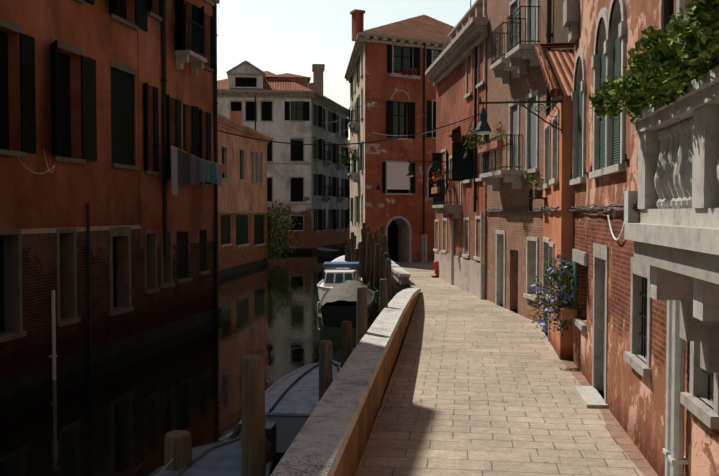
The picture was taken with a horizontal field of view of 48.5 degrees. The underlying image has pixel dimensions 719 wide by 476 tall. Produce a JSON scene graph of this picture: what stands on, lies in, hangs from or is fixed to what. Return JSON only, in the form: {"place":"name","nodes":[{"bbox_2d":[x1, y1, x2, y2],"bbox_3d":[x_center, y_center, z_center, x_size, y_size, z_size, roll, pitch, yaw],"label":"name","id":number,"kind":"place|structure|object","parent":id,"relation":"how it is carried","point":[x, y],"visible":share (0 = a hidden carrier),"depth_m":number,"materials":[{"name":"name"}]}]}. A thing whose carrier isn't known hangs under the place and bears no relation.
{"place":"outdoors","nodes":[
{"label":"outdoors","id":0,"kind":"place"},
{"bbox_2d":[0,247,412,475],"bbox_3d":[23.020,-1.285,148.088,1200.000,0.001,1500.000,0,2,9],"label":"water","id":1,"kind":"structure","parent":0,"point":[123,414],"depth_m":16.24,"materials":[{"name":"black liquid"}]},
{"bbox_2d":[0,0,221,397],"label":"building","id":2,"kind":"structure","parent":1,"relation":"on","point":[70,269],"depth_m":17.75,"materials":[{"name":"orange paint"}]},
{"bbox_2d":[164,430,191,470],"bbox_3d":[-2.202,3.045,9.711,0.352,1.371,0.362,0,2,9],"label":"piling","id":3,"kind":"object","parent":1,"relation":"in","point":[178,446],"visible":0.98,"depth_m":9.56,"materials":[{"name":"brown wood"}]},
{"bbox_2d":[137,0,219,332],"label":"building","id":4,"kind":"structure","parent":1,"relation":"on","point":[177,72],"depth_m":23.13,"materials":[{"name":"orange paint"}]},
{"bbox_2d":[152,145,225,194],"bbox_3d":[-4.946,-1.903,23.691,0.580,1.348,4.261,0,2,10],"label":"laundry","id":5,"kind":"object","parent":4,"relation":"attached to","point":[188,168],"visible":1,"depth_m":22.86,"materials":[{"name":"grey fabric"}]},
{"bbox_2d":[149,437,271,475],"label":"boat","id":6,"kind":"object","parent":1,"relation":"on","point":[222,458],"visible":0.67,"depth_m":9.82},
{"bbox_2d":[217,111,273,277],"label":"building","id":7,"kind":"structure","parent":1,"relation":"on","point":[242,216],"depth_m":47.78,"materials":[{"name":"paint"}]},
{"bbox_2d":[241,354,265,475],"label":"piling","id":8,"kind":"object","parent":1,"relation":"in","point":[253,458],"visible":1,"depth_m":7.61,"materials":[{"name":"brown wood"}]},
{"bbox_2d":[217,60,348,252],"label":"building","id":9,"kind":"structure","parent":1,"relation":"on","point":[309,184],"depth_m":69.01,"materials":[{"name":"paint"}]},
{"bbox_2d":[264,198,302,262],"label":"ivy","id":10,"kind":"object","parent":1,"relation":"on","point":[272,238],"depth_m":55.42,"materials":[{"name":"green plant"}]},
{"bbox_2d":[228,360,340,475],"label":"boat","id":11,"kind":"object","parent":1,"relation":"on","point":[291,400],"visible":0.44,"depth_m":12.52,"materials":[{"name":"grey"}]},
{"bbox_2d":[319,340,332,400],"bbox_3d":[-0.420,2.511,10.188,0.200,2.411,0.204,0,2,9],"label":"piling","id":12,"kind":"object","parent":1,"relation":"in","point":[325,366],"visible":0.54,"depth_m":10.10,"materials":[{"name":"brown wood"}]},
{"bbox_2d":[317,246,344,257],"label":"boat","id":13,"kind":"object","parent":1,"relation":"on","point":[322,251],"visible":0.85,"depth_m":62.38,"materials":[{"name":"grey"}]},
{"bbox_2d":[325,255,350,268],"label":"boat","id":14,"kind":"object","parent":1,"relation":"on","point":[340,259],"visible":0.08,"depth_m":43.20,"materials":[{"name":"white plastic"}]},
{"bbox_2d":[317,262,362,301],"bbox_3d":[-0.783,1.992,32.523,1.843,1.832,6.613,0,2,1],"label":"cruiser boat","id":15,"kind":"object","parent":1,"relation":"on","point":[332,278],"visible":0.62,"depth_m":31.64,"materials":[{"name":"grey plastic"}]},
{"bbox_2d":[341,321,351,367],"bbox_3d":[-0.214,2.473,12.675,0.199,2.325,0.204,0,2,9],"label":"piling","id":16,"kind":"object","parent":1,"relation":"in","point":[346,339],"visible":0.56,"depth_m":12.56,"materials":[{"name":"brown wood"}]},
{"bbox_2d":[319,280,374,324],"bbox_3d":[-0.382,2.328,28.333,1.876,1.345,6.516,0,2,2],"label":"boat","id":17,"kind":"object","parent":1,"relation":"on","point":[338,304],"visible":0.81,"depth_m":25.61,"materials":[{"name":"grey fabric"}]},
{"bbox_2d":[345,246,348,261],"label":"piling","id":18,"kind":"object","parent":1,"relation":"in","point":[346,252],"visible":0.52,"depth_m":43.34,"materials":[{"name":"brown wood"}]},
{"bbox_2d":[348,140,349,238],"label":"building","id":19,"kind":"structure","parent":1,"relation":"on","point":[349,198],"depth_m":104.82,"materials":[{"name":"paint"}]},
{"bbox_2d":[348,239,350,261],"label":"piling","id":20,"kind":"object","parent":1,"relation":"in","point":[349,251],"visible":0.35,"depth_m":43.35,"materials":[{"name":"brown wood"}]},
{"bbox_2d":[351,232,353,257],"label":"piling","id":21,"kind":"object","parent":1,"relation":"in","point":[352,234],"visible":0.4,"depth_m":40.59,"materials":[{"name":"brown wood"}]},
{"bbox_2d":[351,235,356,268],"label":"piling","id":22,"kind":"object","parent":1,"relation":"in","point":[354,245],"visible":0.4,"depth_m":40.57,"materials":[{"name":"brown wood"}]},
{"bbox_2d":[353,249,357,268],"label":"piling","id":23,"kind":"object","parent":1,"relation":"in","point":[355,255],"visible":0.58,"depth_m":36.09,"materials":[{"name":"brown wood"}]},
{"bbox_2d":[359,242,362,279],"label":"piling","id":24,"kind":"object","parent":1,"relation":"in","point":[361,259],"visible":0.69,"depth_m":36.10,"materials":[{"name":"brown wood"}]},
{"bbox_2d":[356,286,366,345],"bbox_3d":[0.040,2.221,13.980,0.198,2.743,0.218,0,2,9],"label":"piling","id":25,"kind":"object","parent":1,"relation":"in","point":[361,311],"visible":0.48,"depth_m":13.89,"materials":[{"name":"brown wood"}]},
{"bbox_2d":[361,229,365,281],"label":"piling","id":26,"kind":"object","parent":1,"relation":"in","point":[362,235],"visible":0.38,"depth_m":38.20,"materials":[{"name":"brown wood"}]},
{"bbox_2d":[363,223,366,282],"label":"piling","id":27,"kind":"object","parent":1,"relation":"in","point":[364,226],"visible":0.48,"depth_m":38.18,"materials":[{"name":"brown wood"}]},
{"bbox_2d":[364,232,371,286],"bbox_3d":[0.343,1.344,34.188,0.419,3.175,0.213,-1,2,-35],"label":"piling","id":28,"kind":"object","parent":1,"relation":"in","point":[369,237],"visible":0.71,"depth_m":34.11,"materials":[{"name":"brown wood"}]},
{"bbox_2d":[366,226,369,248],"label":"piling","id":29,"kind":"object","parent":1,"relation":"in","point":[367,229],"visible":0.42,"depth_m":36.05,"materials":[{"name":"brown wood"}]},
{"bbox_2d":[361,280,379,310],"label":"quay weeds","id":30,"kind":"object","parent":1,"relation":"on","point":[376,296],"visible":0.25,"depth_m":29.00,"materials":[{"name":"green plant"}]},
{"bbox_2d":[369,245,371,288],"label":"piling","id":31,"kind":"object","parent":1,"relation":"in","point":[370,274],"visible":0.29,"depth_m":34.14,"materials":[{"name":"brown wood"}]},
{"bbox_2d":[371,238,374,290],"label":"piling","id":32,"kind":"object","parent":1,"relation":"in","point":[373,247],"visible":0.48,"depth_m":34.21,"materials":[{"name":"brown wood"}]},
{"bbox_2d":[374,231,377,243],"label":"piling","id":33,"kind":"object","parent":1,"relation":"in","point":[376,236],"visible":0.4,"depth_m":36.02,"materials":[{"name":"brown wood"}]},
{"bbox_2d":[373,244,379,298],"bbox_3d":[0.673,1.619,32.520,0.308,2.739,0.213,-1,2,-24],"label":"piling","id":34,"kind":"object","parent":1,"relation":"in","point":[376,267],"visible":0.77,"depth_m":32.43,"materials":[{"name":"brown wood"}]},
{"bbox_2d":[378,235,380,285],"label":"piling","id":35,"kind":"object","parent":1,"relation":"in","point":[379,259],"visible":0.25,"depth_m":38.18,"materials":[{"name":"brown wood"}]},
{"bbox_2d":[379,249,384,302],"bbox_3d":[0.879,1.732,30.962,0.210,2.613,0.238,0,2,9],"label":"piling","id":36,"kind":"object","parent":1,"relation":"in","point":[382,251],"visible":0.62,"depth_m":30.87,"materials":[{"name":"brown wood"}]},
{"bbox_2d":[380,225,383,247],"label":"piling","id":37,"kind":"object","parent":1,"relation":"in","point":[381,230],"visible":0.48,"depth_m":36.03,"materials":[{"name":"brown wood"}]},
{"bbox_2d":[379,235,386,291],"bbox_3d":[0.937,1.427,32.555,0.352,3.119,0.209,1,2,22],"label":"piling","id":38,"kind":"object","parent":1,"relation":"in","point":[384,238],"visible":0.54,"depth_m":32.41,"materials":[{"name":"brown wood"}]},
{"bbox_2d":[380,279,387,312],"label":"piling","id":39,"kind":"object","parent":1,"relation":"in","point":[383,293],"visible":0.33,"depth_m":18.01,"materials":[{"name":"brown wood"}]},
{"bbox_2d":[384,253,388,278],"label":"piling","id":40,"kind":"object","parent":1,"relation":"in","point":[386,255],"visible":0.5,"depth_m":28.19,"materials":[{"name":"brown wood"}]},
{"bbox_2d":[385,241,387,252],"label":"piling","id":41,"kind":"object","parent":1,"relation":"in","point":[386,246],"visible":0.21,"depth_m":32.42,"materials":[{"name":"brown wood"}]},
{"bbox_2d":[386,259,390,302],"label":"piling","id":42,"kind":"object","parent":1,"relation":"in","point":[388,269],"visible":0.5,"depth_m":26.98,"materials":[{"name":"brown wood"}]},
{"bbox_2d":[344,9,453,262],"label":"building","id":43,"kind":"structure","parent":1,"relation":"on","point":[391,196],"depth_m":44.75,"materials":[{"name":"stone"}]},
{"bbox_2d":[339,146,358,169],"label":"balcony plants","id":44,"kind":"object","parent":43,"relation":"attached to","point":[353,156],"visible":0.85,"depth_m":48.52,"materials":[{"name":"green plant"}]},
{"bbox_2d":[396,66,419,75],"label":"flower box","id":45,"kind":"object","parent":43,"relation":"on","point":[406,72],"visible":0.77,"depth_m":44.09,"materials":[{"name":"brown"}]},
{"bbox_2d":[217,0,475,139],"label":"sky","id":46,"kind":"structure","parent":0,"point":[277,37],"materials":[{"name":"white"}]},
{"bbox_2d":[391,276,412,291],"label":"quay wall","id":47,"kind":"structure","parent":0,"point":[398,286],"depth_m":35.90,"materials":[{"name":"brick"}]},
{"bbox_2d":[355,261,644,475],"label":"pavement","id":48,"kind":"structure","parent":0,"point":[477,386],"depth_m":11.75,"materials":[{"name":"beige stone"}]},
{"bbox_2d":[270,288,420,475],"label":"parapet","id":49,"kind":"structure","parent":48,"relation":"on","point":[331,438],"depth_m":9.21,"materials":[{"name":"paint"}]},
{"bbox_2d":[391,260,409,284],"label":"low wall","id":50,"kind":"structure","parent":48,"relation":"on","point":[400,275],"depth_m":32.17,"materials":[{"name":"stone"}]},
{"bbox_2d":[432,261,438,277],"bbox_3d":[3.356,1.347,34.772,0.400,0.730,0.400,0,2,9],"label":"hydrant","id":51,"kind":"object","parent":48,"relation":"on","point":[435,265],"visible":0.81,"depth_m":34.66,"materials":[{"name":"red metal"}]},
{"bbox_2d":[425,0,487,299],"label":"building","id":52,"kind":"structure","parent":48,"relation":"on","point":[456,72],"depth_m":29.36,"materials":[{"name":"paint"}]},
{"bbox_2d":[406,158,448,176],"bbox_3d":[2.751,-2.842,32.295,1.772,0.760,0.332,0,2,-4],"label":"street lamp","id":53,"kind":"object","parent":52,"relation":"attached to","point":[409,173],"visible":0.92,"depth_m":32.24,"materials":[{"name":"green metal"}]},
{"bbox_2d":[431,186,439,193],"bbox_3d":[3.062,-1.880,31.434,0.250,0.250,1.400,0,2,-4],"label":"flower box","id":54,"kind":"object","parent":52,"relation":"attached to","point":[436,189],"visible":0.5,"depth_m":31.10,"materials":[{"name":"ceramic"}]},
{"bbox_2d":[428,166,453,193],"bbox_3d":[3.301,-2.265,31.362,1.451,1.456,0.993,0,2,9],"label":"geranium","id":55,"kind":"object","parent":52,"relation":"on","point":[442,175],"visible":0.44,"depth_m":31.32,"materials":[{"name":"brown plant"}]},
{"bbox_2d":[463,150,469,157],"bbox_3d":[3.754,-2.906,27.275,0.419,0.363,0.260,0,2,9],"label":"wall lamp","id":56,"kind":"object","parent":52,"relation":"attached to","point":[466,155],"visible":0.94,"depth_m":27.21,"materials":[{"name":"green metal"}]},
{"bbox_2d":[535,43,574,359],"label":"building","id":57,"kind":"structure","parent":48,"relation":"on","point":[557,67],"depth_m":16.22,"materials":[{"name":"stone"}]},
{"bbox_2d":[474,97,562,134],"bbox_3d":[3.051,-2.368,15.345,1.668,0.760,0.340,0,2,9],"label":"street lamp","id":58,"kind":"object","parent":57,"relation":"attached to","point":[483,127],"visible":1,"depth_m":15.33,"materials":[{"name":"green metal"}]},
{"bbox_2d":[520,170,544,194],"bbox_3d":[4.078,-1.290,18.646,0.656,0.603,0.685,1,2,30],"label":"potted plant","id":59,"kind":"object","parent":57,"relation":"attached to","point":[537,183],"visible":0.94,"depth_m":18.64,"materials":[{"name":"green plant"}]},
{"bbox_2d":[529,188,546,210],"bbox_3d":[4.191,-0.902,18.778,0.364,0.520,1.012,0,2,9],"label":"wall bracket","id":60,"kind":"object","parent":57,"relation":"attached to","point":[538,196],"visible":0.98,"depth_m":18.52,"materials":[{"name":"black metal"}]},
{"bbox_2d":[562,360,657,475],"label":"pavement border","id":61,"kind":"object","parent":48,"relation":"on","point":[622,439],"visible":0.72,"depth_m":10.16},
{"bbox_2d":[479,0,574,322],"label":"building","id":62,"kind":"structure","parent":0,"point":[517,30],"depth_m":21.99,"materials":[{"name":"stone"}]},
{"bbox_2d":[463,121,512,152],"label":"balcony plants","id":63,"kind":"object","parent":62,"relation":"attached to","point":[474,142],"visible":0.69,"depth_m":23.07,"materials":[{"name":"green plant"}]},
{"bbox_2d":[478,140,503,152],"bbox_3d":[3.758,-2.620,22.999,0.180,0.200,2.300,0,2,-5],"label":"flower box","id":64,"kind":"object","parent":62,"relation":"on","point":[492,146],"visible":0.9,"depth_m":22.58,"materials":[{"name":"ceramic"}]},
{"bbox_2d":[563,0,718,475],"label":"building","id":65,"kind":"structure","parent":0,"point":[635,358],"depth_m":10.53,"materials":[{"name":"stone"}]},
{"bbox_2d":[18,105,638,475],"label":"cables","id":66,"kind":"object","parent":65,"relation":"attached to","point":[630,209],"visible":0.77,"depth_m":13.86,"materials":[{"name":"grey plastic"}]},
{"bbox_2d":[527,250,583,338],"bbox_3d":[3.768,1.073,15.003,1.122,1.682,1.083,-1,2,-27],"label":"plumbago","id":67,"kind":"object","parent":65,"relation":"attached to","point":[561,296],"visible":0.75,"depth_m":14.96,"materials":[{"name":"green"}]},
{"bbox_2d":[556,305,576,319],"bbox_3d":[3.879,1.383,14.989,0.280,0.200,0.900,0,2,7],"label":"window box","id":68,"kind":"object","parent":65,"relation":"attached to","point":[567,313],"visible":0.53,"depth_m":14.55,"materials":[{"name":"ceramic"}]},
{"bbox_2d":[624,65,718,372],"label":"balcony","id":69,"kind":"structure","parent":65,"relation":"attached to","point":[673,234],"depth_m":5.70,"materials":[{"name":"stone"}]},
{"bbox_2d":[588,72,649,123],"bbox_3d":[2.311,-1.144,6.578,0.821,0.416,0.718,0,2,9],"label":"balcony plant","id":70,"kind":"object","parent":69,"relation":"attached to","point":[611,107],"visible":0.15,"depth_m":6.64,"materials":[{"name":"green plant"}]},
{"bbox_2d":[599,64,659,116],"bbox_3d":[2.210,-1.107,5.924,0.813,0.398,0.648,1,2,22],"label":"balcony plant","id":71,"kind":"object","parent":69,"relation":"attached to","point":[635,106],"visible":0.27,"depth_m":5.90,"materials":[{"name":"green plant"}]},
{"bbox_2d":[612,43,694,107],"bbox_3d":[2.170,-1.079,5.323,0.773,0.407,0.696,-1,2,-32],"label":"balcony plant","id":72,"kind":"object","parent":69,"relation":"attached to","point":[660,93],"visible":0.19,"depth_m":5.33,"materials":[{"name":"green plant"}]},
{"bbox_2d":[623,32,718,94],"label":"balcony plant","id":73,"kind":"object","parent":69,"relation":"attached to","point":[663,59],"visible":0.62,"depth_m":4.68,"materials":[{"name":"green plant"}]},
{"bbox_2d":[637,10,718,65],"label":"balcony plant","id":74,"kind":"object","parent":69,"relation":"attached to","point":[689,52],"visible":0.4,"depth_m":4.14,"materials":[{"name":"green plant"}]},
{"bbox_2d":[679,0,718,40],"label":"balcony plant","id":75,"kind":"object","parent":69,"relation":"attached to","point":[703,15],"visible":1,"depth_m":3.54,"materials":[{"name":"green plant"}]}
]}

